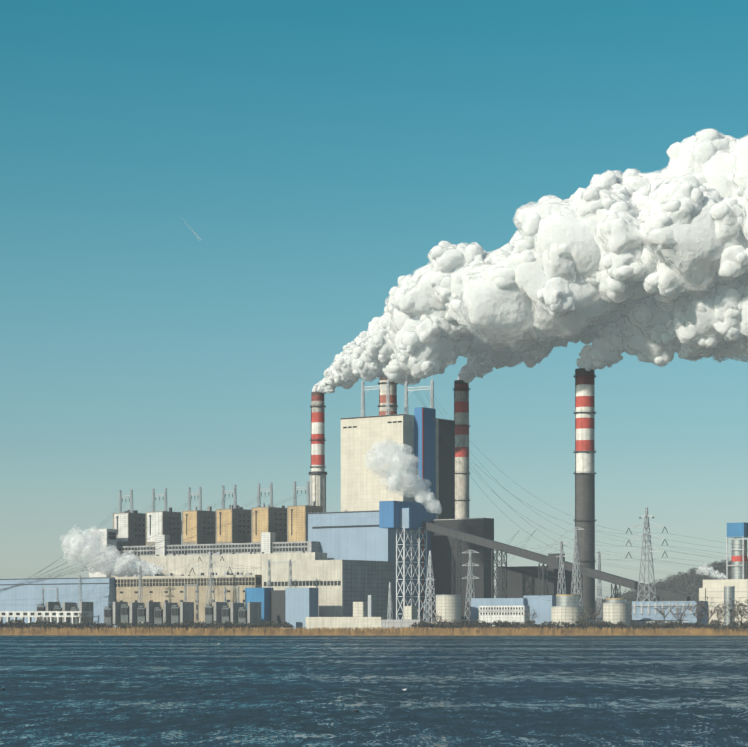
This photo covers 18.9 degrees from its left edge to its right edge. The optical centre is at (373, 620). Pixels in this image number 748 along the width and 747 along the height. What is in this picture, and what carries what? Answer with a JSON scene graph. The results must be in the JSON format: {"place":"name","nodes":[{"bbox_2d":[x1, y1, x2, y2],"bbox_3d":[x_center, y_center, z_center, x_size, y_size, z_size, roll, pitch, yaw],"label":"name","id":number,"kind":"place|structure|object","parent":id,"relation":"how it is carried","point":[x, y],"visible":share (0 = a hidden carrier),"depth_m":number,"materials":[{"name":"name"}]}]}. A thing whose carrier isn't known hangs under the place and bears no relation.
{"place":"outdoors","nodes":[
{"label":"outdoors","id":0,"kind":"place"},
{"bbox_2d":[60,524,163,576],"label":"cloud","id":1,"kind":"structure","parent":0,"point":[90,550],"depth_m":1656.97,"materials":[{"name":"white"}]},
{"bbox_2d":[0,635,747,746],"bbox_3d":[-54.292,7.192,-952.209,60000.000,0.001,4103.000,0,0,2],"label":"lake water","id":2,"kind":"structure","parent":0,"point":[317,690],"depth_m":227.95,"materials":[{"name":"blue liquid"}]},
{"bbox_2d":[2,643,421,711],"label":"water birds","id":3,"kind":"object","parent":2,"relation":"on","point":[216,674],"visible":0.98,"depth_m":218.62},
{"bbox_2d":[0,0,747,601],"label":"sky","id":4,"kind":"structure","parent":0,"point":[317,153],"materials":[{"name":"blue"}]},
{"bbox_2d":[2,578,747,632],"bbox_3d":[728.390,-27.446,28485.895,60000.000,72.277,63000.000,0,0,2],"label":"ground","id":5,"kind":"structure","parent":0,"point":[444,628],"depth_m":1108.79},
{"bbox_2d":[0,368,747,629],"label":"power plant","id":6,"kind":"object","parent":5,"relation":"on","point":[359,563],"depth_m":1610.32,"materials":[{"name":"concrete"}]},
{"bbox_2d":[0,374,747,623],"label":"plant steelwork","id":7,"kind":"object","parent":5,"relation":"on","point":[151,581],"depth_m":1606.99,"materials":[{"name":"grey metal"}]},
{"bbox_2d":[0,626,747,635],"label":"bank","id":8,"kind":"structure","parent":5,"relation":"on","point":[528,631],"depth_m":1093.27,"materials":[{"name":"plant"}]},
{"bbox_2d":[0,596,747,630],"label":"bushes","id":9,"kind":"object","parent":5,"relation":"on","point":[40,623],"depth_m":1115.38,"materials":[{"name":"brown plant"}]},
{"bbox_2d":[0,387,747,628],"bbox_3d":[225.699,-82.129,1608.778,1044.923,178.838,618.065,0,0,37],"label":"pylons and lines","id":10,"kind":"object","parent":5,"relation":"on","point":[470,563],"depth_m":1418.77,"materials":[{"name":"metal"}]},
{"bbox_2d":[595,557,747,619],"bbox_3d":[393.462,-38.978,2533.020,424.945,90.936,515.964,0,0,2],"label":"hill forest trees","id":11,"kind":"object","parent":5,"relation":"on","point":[678,587],"depth_m":2628.69,"materials":[{"name":"grey plant"}]},
{"bbox_2d":[364,436,441,513],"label":"cloud","id":12,"kind":"structure","parent":0,"point":[403,474],"depth_m":1544.12,"materials":[{"name":"white"}]},
{"bbox_2d":[437,230,522,373],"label":"smoke plume","id":13,"kind":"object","parent":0,"point":[479,346],"depth_m":1715.67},
{"bbox_2d":[312,128,747,393],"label":"smoke plume","id":14,"kind":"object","parent":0,"point":[605,248],"depth_m":1564.03,"materials":[{"name":"white"}]},
{"bbox_2d":[458,321,612,383],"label":"smoke plume","id":15,"kind":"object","parent":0,"point":[480,365],"depth_m":1719.57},
{"bbox_2d":[576,272,747,370],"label":"smoke plume","id":16,"kind":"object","parent":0,"point":[652,329],"depth_m":1580.25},
{"bbox_2d":[696,563,725,579],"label":"cloud","id":17,"kind":"structure","parent":0,"point":[711,572],"depth_m":1481.79,"materials":[{"name":"white"}]}
]}

